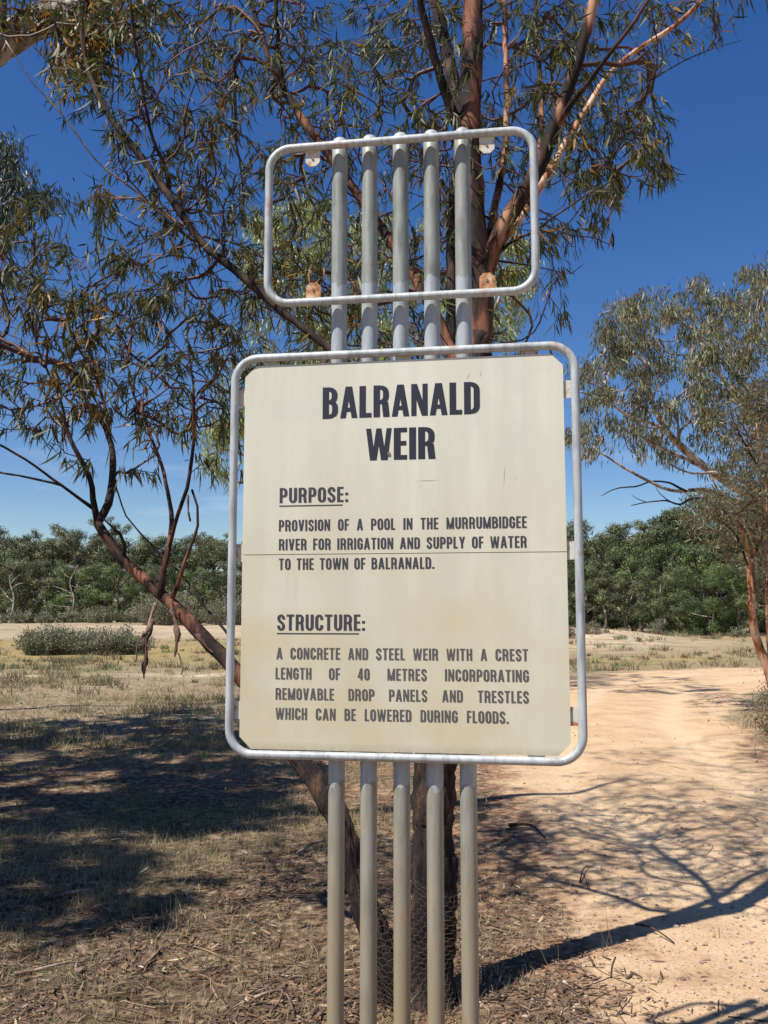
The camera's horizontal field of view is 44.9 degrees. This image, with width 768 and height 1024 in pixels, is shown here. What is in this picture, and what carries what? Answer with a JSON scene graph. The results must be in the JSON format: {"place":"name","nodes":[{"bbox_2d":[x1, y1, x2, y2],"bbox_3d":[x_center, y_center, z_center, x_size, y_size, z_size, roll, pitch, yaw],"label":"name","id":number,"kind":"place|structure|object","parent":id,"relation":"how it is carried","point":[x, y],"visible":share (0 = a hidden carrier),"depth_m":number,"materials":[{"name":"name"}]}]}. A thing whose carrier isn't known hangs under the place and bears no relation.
{"place":"outdoors","nodes":[
{"label":"outdoors","id":0,"kind":"place"},
{"bbox_2d":[0,615,767,1023],"bbox_3d":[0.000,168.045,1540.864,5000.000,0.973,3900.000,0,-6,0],"label":"ground","id":1,"kind":"structure","parent":0,"point":[162,635],"depth_m":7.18,"materials":[{"name":"beige plant"}]},
{"bbox_2d":[0,612,8,623],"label":"saltbush","id":2,"kind":"object","parent":1,"relation":"on","point":[3,618],"visible":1,"depth_m":94.37,"materials":[{"name":"green plant"}]},
{"bbox_2d":[0,561,21,622],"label":"dead tree","id":3,"kind":"object","parent":1,"relation":"on","point":[13,600],"visible":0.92,"depth_m":98.61,"materials":[{"name":"grey wood"}]},
{"bbox_2d":[0,551,23,612],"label":"gum tree","id":4,"kind":"object","parent":1,"relation":"on","point":[4,577],"visible":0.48,"depth_m":109.25,"materials":[{"name":"green plant"}]},
{"bbox_2d":[0,530,28,604],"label":"gum tree","id":5,"kind":"object","parent":1,"relation":"on","point":[2,544],"visible":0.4,"depth_m":117.08,"materials":[{"name":"green plant"}]},
{"bbox_2d":[0,526,34,622],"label":"gum tree","id":6,"kind":"object","parent":1,"relation":"on","point":[27,538],"visible":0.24,"depth_m":123.31,"materials":[{"name":"green plant"}]},
{"bbox_2d":[4,607,45,623],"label":"saltbush","id":7,"kind":"object","parent":1,"relation":"on","point":[28,616],"visible":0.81,"depth_m":96.00,"materials":[{"name":"green plant"}]},
{"bbox_2d":[1,554,50,614],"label":"gum tree","id":8,"kind":"object","parent":1,"relation":"on","point":[28,594],"visible":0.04,"depth_m":140.82,"materials":[{"name":"green plant"}]},
{"bbox_2d":[0,556,61,622],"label":"gum tree","id":9,"kind":"object","parent":1,"relation":"on","point":[17,593],"visible":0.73,"depth_m":104.92,"materials":[{"name":"green plant"}]},
{"bbox_2d":[13,624,63,655],"bbox_3d":[-13.216,4.896,35.621,1.910,1.252,1.877,2,-7,-19],"label":"saltbush","id":10,"kind":"object","parent":1,"relation":"on","point":[27,644],"visible":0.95,"depth_m":35.21,"materials":[{"name":"green plant"}]},
{"bbox_2d":[0,537,83,622],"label":"gum tree","id":11,"kind":"object","parent":1,"relation":"on","point":[44,546],"visible":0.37,"depth_m":119.41,"materials":[{"name":"green plant"}]},
{"bbox_2d":[0,125,87,282],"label":"drooping tree","id":12,"kind":"object","parent":1,"relation":"on","point":[21,188],"visible":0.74,"depth_m":13.85,"materials":[{"name":"green plant"}]},
{"bbox_2d":[24,559,72,613],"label":"gum tree","id":13,"kind":"object","parent":1,"relation":"on","point":[41,584],"visible":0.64,"depth_m":106.28,"materials":[{"name":"green plant"}]},
{"bbox_2d":[33,609,68,622],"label":"saltbush","id":14,"kind":"object","parent":1,"relation":"on","point":[44,617],"visible":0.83,"depth_m":94.08,"materials":[{"name":"green plant"}]},
{"bbox_2d":[15,961,86,974],"bbox_3d":[-1.508,2.063,4.213,0.316,0.039,0.061,3,-7,-26],"label":"fallen stick","id":15,"kind":"object","parent":1,"relation":"on","point":[38,969],"visible":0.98,"depth_m":4.18,"materials":[{"name":"wood"}]},
{"bbox_2d":[28,523,85,622],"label":"gum tree","id":16,"kind":"object","parent":1,"relation":"on","point":[54,527],"visible":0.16,"depth_m":127.37,"materials":[{"name":"green plant"}]},
{"bbox_2d":[24,550,101,622],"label":"gum tree","id":17,"kind":"object","parent":1,"relation":"on","point":[62,608],"visible":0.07,"depth_m":139.79,"materials":[{"name":"green plant"}]},
{"bbox_2d":[37,529,101,609],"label":"gum tree","id":18,"kind":"object","parent":1,"relation":"on","point":[79,534],"visible":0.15,"depth_m":123.72,"materials":[{"name":"green plant"}]},
{"bbox_2d":[18,619,128,654],"bbox_3d":[-11.941,4.880,36.177,4.505,1.432,2.788,0,-6,0],"label":"saltbush","id":19,"kind":"object","parent":1,"relation":"on","point":[69,643],"visible":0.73,"depth_m":35.65,"materials":[{"name":"green plant"}]},
{"bbox_2d":[27,528,119,612],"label":"gum tree","id":20,"kind":"object","parent":1,"relation":"on","point":[74,549],"visible":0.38,"depth_m":118.40,"materials":[{"name":"green plant"}]},
{"bbox_2d":[54,566,93,622],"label":"dead tree","id":21,"kind":"object","parent":1,"relation":"on","point":[72,593],"visible":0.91,"depth_m":99.68,"materials":[{"name":"grey wood"}]},
{"bbox_2d":[42,562,112,622],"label":"gum tree","id":22,"kind":"object","parent":1,"relation":"on","point":[65,581],"visible":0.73,"depth_m":102.86,"materials":[{"name":"green plant"}]},
{"bbox_2d":[63,608,95,622],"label":"saltbush","id":23,"kind":"object","parent":1,"relation":"on","point":[71,617],"visible":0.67,"depth_m":94.17,"materials":[{"name":"green plant"}]},
{"bbox_2d":[0,0,169,110],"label":"leaning gum tree","id":24,"kind":"object","parent":1,"relation":"on","point":[97,50],"visible":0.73,"depth_m":5.64,"materials":[{"name":"green plant"}]},
{"bbox_2d":[64,886,119,893],"bbox_3d":[-1.678,2.179,5.349,0.307,0.036,0.038,2,-6,-17],"label":"fallen stick","id":25,"kind":"object","parent":1,"relation":"on","point":[80,890],"visible":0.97,"depth_m":5.33,"materials":[{"name":"wood"}]},
{"bbox_2d":[71,554,122,617],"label":"gum tree","id":26,"kind":"object","parent":1,"relation":"on","point":[91,588],"visible":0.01,"depth_m":142.05,"materials":[{"name":"green plant"}]},
{"bbox_2d":[80,604,120,622],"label":"saltbush","id":27,"kind":"object","parent":1,"relation":"on","point":[104,616],"visible":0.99,"depth_m":92.98,"materials":[{"name":"green plant"}]},
{"bbox_2d":[69,543,145,621],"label":"gum tree","id":28,"kind":"object","parent":1,"relation":"on","point":[111,559],"visible":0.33,"depth_m":116.90,"materials":[{"name":"green plant"}]},
{"bbox_2d":[87,516,137,621],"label":"gum tree","id":29,"kind":"object","parent":1,"relation":"on","point":[112,532],"visible":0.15,"depth_m":130.43,"materials":[{"name":"green plant"}]},
{"bbox_2d":[86,563,145,621],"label":"gum tree","id":30,"kind":"object","parent":1,"relation":"on","point":[107,572],"visible":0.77,"depth_m":101.92,"materials":[{"name":"green plant"}]},
{"bbox_2d":[94,548,145,619],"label":"gum tree","id":31,"kind":"object","parent":1,"relation":"on","point":[120,594],"visible":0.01,"depth_m":138.91,"materials":[{"name":"green plant"}]},
{"bbox_2d":[103,623,161,654],"bbox_3d":[-10.069,5.020,36.504,2.458,1.320,1.893,0,-6,0],"label":"saltbush","id":32,"kind":"object","parent":1,"relation":"on","point":[132,642],"visible":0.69,"depth_m":36.25,"materials":[{"name":"green plant"}]},
{"bbox_2d":[116,605,149,622],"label":"saltbush","id":33,"kind":"object","parent":1,"relation":"on","point":[125,614],"visible":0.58,"depth_m":93.90,"materials":[{"name":"green plant"}]},
{"bbox_2d":[89,533,187,622],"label":"gum tree","id":34,"kind":"object","parent":1,"relation":"on","point":[162,541],"visible":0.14,"depth_m":120.57,"materials":[{"name":"green plant"}]},
{"bbox_2d":[122,557,155,609],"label":"gum tree","id":35,"kind":"object","parent":1,"relation":"on","point":[145,570],"visible":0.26,"depth_m":109.54,"materials":[{"name":"green plant"}]},
{"bbox_2d":[0,868,283,1023],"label":"green tufts","id":36,"kind":"object","parent":1,"relation":"on","point":[134,968],"visible":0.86,"depth_m":4.09,"materials":[{"name":"green plant"}]},
{"bbox_2d":[110,533,195,622],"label":"gum tree","id":37,"kind":"object","parent":1,"relation":"on","point":[141,548],"visible":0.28,"depth_m":118.14,"materials":[{"name":"green plant"}]},
{"bbox_2d":[122,581,203,624],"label":"saltbush","id":38,"kind":"object","parent":1,"relation":"on","point":[162,616],"visible":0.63,"depth_m":88.01,"materials":[{"name":"green plant"}]},
{"bbox_2d":[142,564,186,608],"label":"gum tree","id":39,"kind":"object","parent":1,"relation":"on","point":[170,571],"visible":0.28,"depth_m":104.06,"materials":[{"name":"green plant"}]},
{"bbox_2d":[140,552,205,604],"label":"gum tree","id":40,"kind":"object","parent":1,"relation":"on","point":[178,568],"depth_m":140.12,"materials":[{"name":"green plant"}]},
{"bbox_2d":[145,542,217,608],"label":"gum tree","id":41,"kind":"object","parent":1,"relation":"on","point":[157,562],"visible":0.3,"depth_m":117.96,"materials":[{"name":"green plant"}]},
{"bbox_2d":[176,609,204,623],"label":"saltbush","id":42,"kind":"object","parent":1,"relation":"on","point":[199,618],"visible":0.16,"depth_m":92.72,"materials":[{"name":"green plant"}]},
{"bbox_2d":[167,566,219,620],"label":"gum tree","id":43,"kind":"object","parent":1,"relation":"on","point":[188,576],"visible":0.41,"depth_m":103.29,"materials":[{"name":"green plant"}]},
{"bbox_2d":[171,532,224,607],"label":"gum tree","id":44,"kind":"object","parent":1,"relation":"on","point":[188,540],"visible":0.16,"depth_m":125.09,"materials":[{"name":"green plant"}]},
{"bbox_2d":[175,535,242,623],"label":"gum tree","id":45,"kind":"object","parent":1,"relation":"on","point":[205,549],"visible":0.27,"depth_m":115.08,"materials":[{"name":"green plant"}]},
{"bbox_2d":[178,550,240,611],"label":"gum tree","id":46,"kind":"object","parent":1,"relation":"on","point":[200,579],"depth_m":141.30,"materials":[{"name":"green plant"}]},
{"bbox_2d":[201,609,223,623],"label":"saltbush","id":47,"kind":"object","parent":1,"relation":"on","point":[207,619],"visible":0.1,"depth_m":92.21,"materials":[{"name":"green plant"}]},
{"bbox_2d":[194,532,237,609],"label":"gum tree","id":48,"kind":"object","parent":1,"relation":"on","point":[212,538],"visible":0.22,"depth_m":123.59,"materials":[{"name":"green plant"}]},
{"bbox_2d":[199,569,236,606],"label":"gum tree","id":49,"kind":"object","parent":1,"relation":"on","point":[221,581],"visible":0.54,"depth_m":104.83,"materials":[{"name":"green plant"}]},
{"bbox_2d":[196,591,241,624],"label":"saltbush","id":50,"kind":"object","parent":1,"relation":"on","point":[219,613],"visible":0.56,"depth_m":88.77,"materials":[{"name":"green plant"}]},
{"bbox_2d":[196,551,241,603],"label":"gum tree","id":51,"kind":"object","parent":1,"relation":"on","point":[226,566],"visible":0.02,"depth_m":139.98,"materials":[{"name":"green plant"}]},
{"bbox_2d":[204,541,241,606],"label":"gum tree","id":52,"kind":"object","parent":1,"relation":"on","point":[238,578],"visible":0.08,"depth_m":115.05,"materials":[{"name":"green plant"}]},
{"bbox_2d":[254,989,293,1013],"bbox_3d":[-0.439,2.002,3.810,0.122,0.048,0.234,3,-7,-27],"label":"fallen stick","id":53,"kind":"object","parent":1,"relation":"on","point":[271,991],"visible":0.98,"depth_m":3.86,"materials":[{"name":"wood"}]},
{"bbox_2d":[296,840,327,854],"bbox_3d":[-0.478,2.313,6.459,0.025,0.047,0.421,-4,-7,30],"label":"fallen stick","id":54,"kind":"object","parent":1,"relation":"on","point":[298,852],"visible":0.81,"depth_m":6.37,"materials":[{"name":"wood"}]},
{"bbox_2d":[184,193,544,496],"bbox_3d":[-0.345,-1.623,18.773,7.662,11.092,4.699,0,-6,0],"label":"yellow green tree","id":55,"kind":"object","parent":1,"relation":"on","point":[512,307],"visible":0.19,"depth_m":17.96,"materials":[{"name":"green plant"}]},
{"bbox_2d":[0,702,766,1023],"bbox_3d":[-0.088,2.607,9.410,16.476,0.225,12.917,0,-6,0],"label":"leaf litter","id":56,"kind":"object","parent":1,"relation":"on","point":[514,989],"visible":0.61,"depth_m":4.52,"materials":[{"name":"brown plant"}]},
{"bbox_2d":[75,966,85,972],"bbox_3d":[-1.369,2.065,4.197,0.031,0.016,0.093,0,-6,0],"label":"bark piece","id":57,"kind":"object","parent":56,"relation":"on","point":[80,969],"visible":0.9,"depth_m":4.19,"materials":[{"name":"white wood"}]},
{"bbox_2d":[140,947,160,965],"bbox_3d":[-1.094,2.081,4.356,0.055,0.023,0.192,-1,-6,7],"label":"bark piece","id":58,"kind":"object","parent":56,"relation":"on","point":[147,955],"visible":0.98,"depth_m":4.36,"materials":[{"name":"beige wood"}]},
{"bbox_2d":[0,0,767,1012],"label":"gum tree","id":59,"kind":"object","parent":1,"relation":"on","point":[460,94],"visible":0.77,"depth_m":4.80,"materials":[{"name":"green plant"}]},
{"bbox_2d":[354,851,481,1022],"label":"wire netting","id":60,"kind":"object","parent":59,"relation":"attached to","point":[480,978],"visible":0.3,"depth_m":3.72,"materials":[{"name":"brown"}]},
{"bbox_2d":[0,625,767,752],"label":"scrub","id":61,"kind":"object","parent":1,"relation":"on","point":[83,659],"visible":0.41,"depth_m":19.38,"materials":[{"name":"green plant"}]},
{"bbox_2d":[225,126,587,1023],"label":"information sign","id":62,"kind":"object","parent":1,"relation":"on","point":[405,550],"visible":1,"depth_m":2.80,"materials":[{"name":"metal"}]},
{"bbox_2d":[568,625,575,637],"bbox_3d":[8.182,5.318,41.630,1.309,0.670,1.069,0,-6,0],"label":"saltbush","id":63,"kind":"object","parent":1,"relation":"on","point":[572,634],"visible":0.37,"depth_m":41.42,"materials":[{"name":"green plant"}]},
{"bbox_2d":[566,518,594,582],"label":"gum tree","id":64,"kind":"object","parent":1,"relation":"on","point":[571,521],"visible":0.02,"depth_m":75.28,"materials":[{"name":"green plant"}]},
{"bbox_2d":[567,539,610,622],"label":"gum tree","id":65,"kind":"object","parent":1,"relation":"on","point":[574,587],"depth_m":95.25,"materials":[{"name":"green plant"}]},
{"bbox_2d":[566,522,612,625],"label":"gum tree","id":66,"kind":"object","parent":1,"relation":"on","point":[594,562],"visible":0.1,"depth_m":70.06,"materials":[{"name":"green plant"}]},
{"bbox_2d":[567,530,620,623],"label":"gum tree","id":67,"kind":"object","parent":1,"relation":"on","point":[591,612],"visible":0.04,"depth_m":75.05,"materials":[{"name":"green plant"}]},
{"bbox_2d":[585,620,602,633],"bbox_3d":[9.427,5.299,42.718,1.251,0.718,1.012,-1,-6,10],"label":"saltbush","id":68,"kind":"object","parent":1,"relation":"on","point":[595,629],"visible":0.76,"depth_m":42.56,"materials":[{"name":"green plant"}]},
{"bbox_2d":[567,561,626,627],"bbox_3d":[13.290,5.782,61.512,4.709,5.081,4.985,1,-6,-12],"label":"gum tree","id":69,"kind":"object","parent":1,"relation":"on","point":[590,572],"visible":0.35,"depth_m":61.28,"materials":[{"name":"green plant"}]},
{"bbox_2d":[584,569,624,628],"bbox_3d":[14.171,5.924,59.863,2.974,4.458,2.284,-4,-7,31],"label":"gum tree","id":70,"kind":"object","parent":1,"relation":"on","point":[599,583],"visible":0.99,"depth_m":59.82,"materials":[{"name":"green plant"}]},
{"bbox_2d":[583,534,627,625],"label":"gum tree","id":71,"kind":"object","parent":1,"relation":"on","point":[615,592],"visible":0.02,"depth_m":95.28,"materials":[{"name":"green plant"}]},
{"bbox_2d":[585,540,647,627],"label":"gum tree","id":72,"kind":"object","parent":1,"relation":"on","point":[616,595],"visible":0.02,"depth_m":94.49,"materials":[{"name":"green plant"}]},
{"bbox_2d":[569,528,670,629],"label":"gum tree","id":73,"kind":"object","parent":1,"relation":"on","point":[594,549],"visible":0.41,"depth_m":73.00,"materials":[{"name":"green plant"}]},
{"bbox_2d":[606,578,646,630],"bbox_3d":[15.442,6.099,59.715,2.095,3.944,2.358,5,-8,-37],"label":"gum tree","id":74,"kind":"object","parent":1,"relation":"on","point":[621,581],"visible":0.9,"depth_m":59.53,"materials":[{"name":"green plant"}]},
{"bbox_2d":[602,520,664,631],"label":"gum tree","id":75,"kind":"object","parent":1,"relation":"on","point":[626,526],"visible":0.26,"depth_m":77.21,"materials":[{"name":"green plant"}]},
{"bbox_2d":[603,536,675,627],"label":"gum tree","id":76,"kind":"object","parent":1,"relation":"on","point":[646,608],"visible":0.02,"depth_m":96.62,"materials":[{"name":"green plant"}]},
{"bbox_2d":[609,543,676,632],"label":"gum tree","id":77,"kind":"object","parent":1,"relation":"on","point":[635,562],"visible":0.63,"depth_m":67.74,"materials":[{"name":"green plant"}]},
{"bbox_2d":[626,508,674,630],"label":"gum tree","id":78,"kind":"object","parent":1,"relation":"on","point":[641,526],"visible":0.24,"depth_m":80.03,"materials":[{"name":"green plant"}]},
{"bbox_2d":[642,617,662,633],"bbox_3d":[13.594,5.742,46.722,1.000,0.873,1.058,3,-7,-28],"label":"saltbush","id":79,"kind":"object","parent":1,"relation":"on","point":[655,627],"visible":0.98,"depth_m":46.58,"materials":[{"name":"green plant"}]},
{"bbox_2d":[600,523,715,631],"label":"gum tree","id":80,"kind":"object","parent":1,"relation":"on","point":[670,562],"visible":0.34,"depth_m":72.66,"materials":[{"name":"green plant"}]},
{"bbox_2d":[623,565,706,634],"bbox_3d":[18.713,5.912,61.827,5.305,5.041,5.802,2,-6,-16],"label":"gum tree","id":81,"kind":"object","parent":1,"relation":"on","point":[675,574],"visible":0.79,"depth_m":61.47,"materials":[{"name":"green plant"}]},
{"bbox_2d":[563,250,767,506],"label":"spreading gum","id":82,"kind":"object","parent":1,"relation":"on","point":[627,349],"visible":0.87,"depth_m":14.72,"materials":[{"name":"green plant"}]},
{"bbox_2d":[644,522,709,624],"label":"gum tree","id":83,"kind":"object","parent":1,"relation":"on","point":[696,540],"visible":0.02,"depth_m":80.59,"materials":[{"name":"green plant"}]},
{"bbox_2d":[631,537,726,623],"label":"gum tree","id":84,"kind":"object","parent":1,"relation":"on","point":[674,590],"visible":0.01,"depth_m":93.54,"materials":[{"name":"green plant"}]},
{"bbox_2d":[640,508,738,626],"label":"gum tree","id":85,"kind":"object","parent":1,"relation":"on","point":[665,516],"visible":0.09,"depth_m":77.22,"materials":[{"name":"green plant"}]},
{"bbox_2d":[655,538,743,634],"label":"gum tree","id":86,"kind":"object","parent":1,"relation":"on","point":[691,554],"visible":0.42,"depth_m":65.51,"materials":[{"name":"green plant"}]},
{"bbox_2d":[638,492,762,631],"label":"gum tree","id":87,"kind":"object","parent":1,"relation":"on","point":[678,530],"visible":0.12,"depth_m":73.80,"materials":[{"name":"green plant"}]},
{"bbox_2d":[669,562,755,635],"bbox_3d":[21.052,5.694,59.563,5.618,4.881,5.137,-3,-7,26],"label":"gum tree","id":88,"kind":"object","parent":1,"relation":"on","point":[716,627],"visible":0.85,"depth_m":59.42,"materials":[{"name":"green plant"}]},
{"bbox_2d":[670,368,767,685],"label":"slender gum","id":89,"kind":"object","parent":1,"relation":"on","point":[735,511],"visible":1,"depth_m":9.90,"materials":[{"name":"green plant"}]},
{"bbox_2d":[691,530,761,629],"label":"gum tree","id":90,"kind":"object","parent":1,"relation":"on","point":[742,572],"visible":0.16,"depth_m":65.54,"materials":[{"name":"green plant"}]},
{"bbox_2d":[694,498,765,632],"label":"gum tree","id":91,"kind":"object","parent":1,"relation":"on","point":[761,603],"visible":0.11,"depth_m":72.57,"materials":[{"name":"green plant"}]},
{"bbox_2d":[709,503,764,627],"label":"gum tree","id":92,"kind":"object","parent":1,"relation":"on","point":[748,541],"visible":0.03,"depth_m":69.67,"materials":[{"name":"green plant"}]},
{"bbox_2d":[726,624,748,637],"bbox_3d":[18.805,6.335,49.423,1.311,0.778,0.774,0,-6,0],"label":"saltbush","id":93,"kind":"object","parent":1,"relation":"on","point":[738,633],"visible":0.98,"depth_m":49.42,"materials":[{"name":"green plant"}]},
{"bbox_2d":[717,564,765,634],"bbox_3d":[22.992,5.629,58.810,3.848,4.802,3.556,-4,-7,32],"label":"gum tree","id":94,"kind":"object","parent":1,"relation":"on","point":[726,602],"visible":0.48,"depth_m":58.58,"materials":[{"name":"green plant"}]},
{"bbox_2d":[718,690,767,754],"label":"verge grass","id":95,"kind":"structure","parent":1,"relation":"on","point":[750,725],"depth_m":13.85,"materials":[{"name":"green plant"}]},
{"bbox_2d":[731,553,765,633],"bbox_3d":[25.306,5.384,60.286,5.266,5.682,5.575,-3,-7,24],"label":"gum tree","id":96,"kind":"object","parent":1,"relation":"on","point":[763,627],"visible":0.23,"depth_m":60.01,"materials":[{"name":"green plant"}]},
{"bbox_2d":[0,0,767,611],"label":"sky","id":97,"kind":"structure","parent":0,"point":[714,222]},
{"bbox_2d":[325,885,673,992],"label":"leaf litter","id":98,"kind":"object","parent":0,"point":[545,960],"depth_m":4.26,"materials":[{"name":"brown plant"}]},
{"bbox_2d":[392,665,767,1023],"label":"dirt road","id":99,"kind":"structure","parent":0,"point":[676,691],"depth_m":6.40,"materials":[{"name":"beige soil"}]},
{"bbox_2d":[508,823,544,837],"bbox_3d":[1.074,2.324,6.808,0.096,0.052,0.485,3,-7,-25],"label":"fallen stick","id":100,"kind":"object","parent":99,"relation":"on","point":[524,824],"visible":1,"depth_m":6.91,"materials":[{"name":"brown wood"}]},
{"bbox_2d":[579,866,588,887],"bbox_3d":[1.205,2.187,5.600,0.055,0.046,0.536,-1,-6,13],"label":"fallen stick","id":101,"kind":"object","parent":99,"relation":"on","point":[584,876],"visible":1,"depth_m":5.56,"materials":[{"name":"wood"}]},
{"bbox_2d":[635,923,674,942],"bbox_3d":[1.345,2.085,4.619,0.013,0.032,0.302,2,-7,-21],"label":"fallen stick","id":102,"kind":"object","parent":99,"relation":"on","point":[639,924],"visible":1,"depth_m":4.63,"materials":[{"name":"wood"}]},
{"bbox_2d":[742,700,767,731],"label":"saltbush","id":103,"kind":"object","parent":99,"relation":"on","point":[764,724],"visible":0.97,"depth_m":12.25,"materials":[{"name":"brown"}]},
{"bbox_2d":[743,669,767,711],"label":"saltbush","id":104,"kind":"object","parent":99,"relation":"on","point":[764,697],"visible":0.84,"depth_m":14.05,"materials":[{"name":"green plant"}]}
]}

